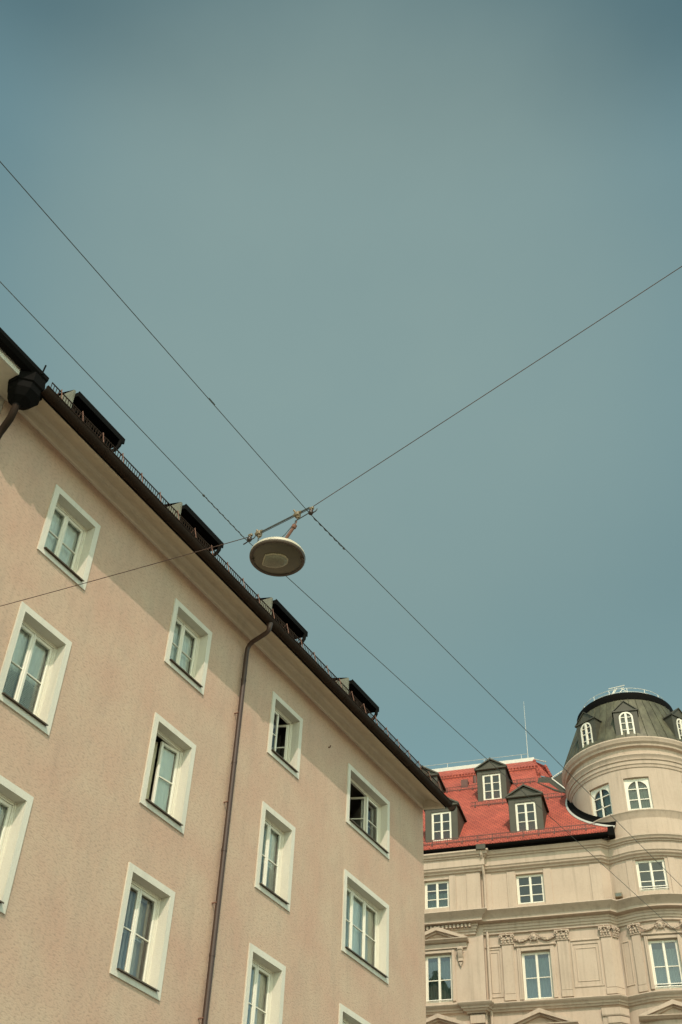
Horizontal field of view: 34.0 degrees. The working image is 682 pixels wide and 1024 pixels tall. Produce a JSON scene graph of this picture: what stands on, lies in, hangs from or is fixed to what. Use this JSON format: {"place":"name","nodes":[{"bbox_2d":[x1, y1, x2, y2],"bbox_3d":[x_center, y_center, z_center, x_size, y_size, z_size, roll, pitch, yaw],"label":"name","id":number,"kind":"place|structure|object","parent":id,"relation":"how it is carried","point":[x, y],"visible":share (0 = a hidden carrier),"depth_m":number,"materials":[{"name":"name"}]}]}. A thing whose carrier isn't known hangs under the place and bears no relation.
{"place":"outdoors","nodes":[
{"label":"outdoors","id":0,"kind":"place"},
{"bbox_2d":[0,382,455,1023],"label":"apartment building","id":1,"kind":"structure","parent":0,"point":[220,790],"depth_m":21.13,"materials":[{"name":"paint"}]},
{"bbox_2d":[0,775,33,914],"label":"window","id":2,"kind":"structure","parent":1,"relation":"in","point":[15,803],"depth_m":16.92,"materials":[{"name":"paint"}]},
{"bbox_2d":[0,601,71,735],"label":"window","id":3,"kind":"structure","parent":1,"relation":"in","point":[33,668],"depth_m":18.61,"materials":[{"name":"paint"}]},
{"bbox_2d":[37,484,100,590],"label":"window","id":4,"kind":"structure","parent":1,"relation":"in","point":[68,539],"depth_m":20.60,"materials":[{"name":"paint"}]},
{"bbox_2d":[109,862,174,1000],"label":"window","id":5,"kind":"structure","parent":1,"relation":"in","point":[140,948],"depth_m":18.97,"materials":[{"name":"paint"}]},
{"bbox_2d":[139,712,195,834],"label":"window","id":6,"kind":"structure","parent":1,"relation":"in","point":[165,790],"depth_m":21.04,"materials":[{"name":"paint"}]},
{"bbox_2d":[164,598,211,694],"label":"window","id":7,"kind":"structure","parent":1,"relation":"in","point":[187,651],"depth_m":22.97,"materials":[{"name":"paint"}]},
{"bbox_2d":[242,943,285,1023],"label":"window","id":8,"kind":"structure","parent":1,"relation":"in","point":[265,976],"depth_m":21.49,"materials":[{"name":"paint"}]},
{"bbox_2d":[254,801,295,911],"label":"window","id":9,"kind":"structure","parent":1,"relation":"in","point":[275,854],"depth_m":23.33,"materials":[{"name":"paint"}]},
{"bbox_2d":[267,691,302,779],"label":"window","id":10,"kind":"structure","parent":1,"relation":"in","point":[285,725],"depth_m":25.40,"materials":[{"name":"paint"}]},
{"bbox_2d":[338,1003,370,1023],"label":"window","id":11,"kind":"structure","parent":1,"relation":"in","point":[346,1016],"depth_m":23.70,"materials":[{"name":"paint"}]},
{"bbox_2d":[341,869,388,984],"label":"window","id":12,"kind":"structure","parent":1,"relation":"in","point":[365,916],"depth_m":25.88,"materials":[{"name":"paint"}]},
{"bbox_2d":[346,763,389,859],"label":"window","id":13,"kind":"structure","parent":1,"relation":"in","point":[367,810],"depth_m":28.04,"materials":[{"name":"paint"}]},
{"bbox_2d":[0,0,681,974],"label":"sky","id":14,"kind":"structure","parent":0,"point":[349,224],"materials":[{"name":"blue"}]},
{"bbox_2d":[421,685,681,1023],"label":"corner palace","id":15,"kind":"structure","parent":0,"point":[529,918],"depth_m":43.02,"materials":[{"name":"white paint"}]},
{"bbox_2d":[425,880,449,908],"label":"window","id":16,"kind":"structure","parent":15,"relation":"in","point":[436,893],"depth_m":44.15,"materials":[{"name":"white paint"}]},
{"bbox_2d":[426,954,452,1002],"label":"window","id":17,"kind":"structure","parent":15,"relation":"in","point":[439,985],"depth_m":41.92,"materials":[{"name":"glass"}]},
{"bbox_2d":[516,874,544,903],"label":"window","id":18,"kind":"structure","parent":15,"relation":"in","point":[530,888],"depth_m":43.99,"materials":[{"name":"white paint"}]},
{"bbox_2d":[521,951,553,999],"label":"window","id":19,"kind":"structure","parent":15,"relation":"in","point":[537,969],"depth_m":41.15,"materials":[{"name":"blue glass"}]},
{"bbox_2d":[591,784,625,816],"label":"window","id":20,"kind":"structure","parent":15,"relation":"in","point":[600,797],"depth_m":45.29,"materials":[{"name":"white paint"}]},
{"bbox_2d":[615,892,622,898],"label":"floodlight","id":21,"kind":"object","parent":15,"relation":"on","point":[618,895],"visible":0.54,"depth_m":41.91,"materials":[{"name":"grey metal"}]},
{"bbox_2d":[623,778,652,810],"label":"window","id":22,"kind":"structure","parent":15,"relation":"in","point":[637,791],"depth_m":44.63,"materials":[{"name":"white paint"}]},
{"bbox_2d":[635,859,668,891],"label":"window","id":23,"kind":"structure","parent":15,"relation":"in","point":[650,873],"depth_m":42.80,"materials":[{"name":"white paint"}]},
{"bbox_2d":[648,939,681,989],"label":"window","id":24,"kind":"structure","parent":15,"relation":"in","point":[664,954],"depth_m":40.04,"materials":[{"name":"white paint"}]},
{"label":"ground","id":25,"kind":"structure","parent":0,"visible":0},
{"bbox_2d":[0,327,48,438],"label":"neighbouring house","id":26,"kind":"structure","parent":25,"relation":"on","point":[24,378],"depth_m":19.45,"materials":[{"name":"beige paint"}]},
{"bbox_2d":[1,266,681,605],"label":"span wire","id":27,"kind":"object","parent":26,"relation":"attached to","point":[372,467],"visible":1,"depth_m":11.08,"materials":[{"name":"brown"}]},
{"bbox_2d":[243,506,317,576],"bbox_3d":[-0.634,0.269,11.357,0.573,0.660,0.689,16,-44,-14],"label":"street lamp","id":28,"kind":"object","parent":27,"relation":"hanging from","point":[282,556],"visible":1,"depth_m":11.15,"materials":[{"name":"beige metal"}]},
{"bbox_2d":[0,161,681,886],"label":"overhead wire","id":29,"kind":"object","parent":28,"relation":"attached to","point":[202,391],"visible":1,"depth_m":10.80,"materials":[{"name":"grey metal"}]},
{"bbox_2d":[0,282,681,936],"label":"overhead wire","id":30,"kind":"object","parent":27,"relation":"attached to","point":[290,580],"visible":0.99,"depth_m":12.09,"materials":[{"name":"grey metal"}]}
]}

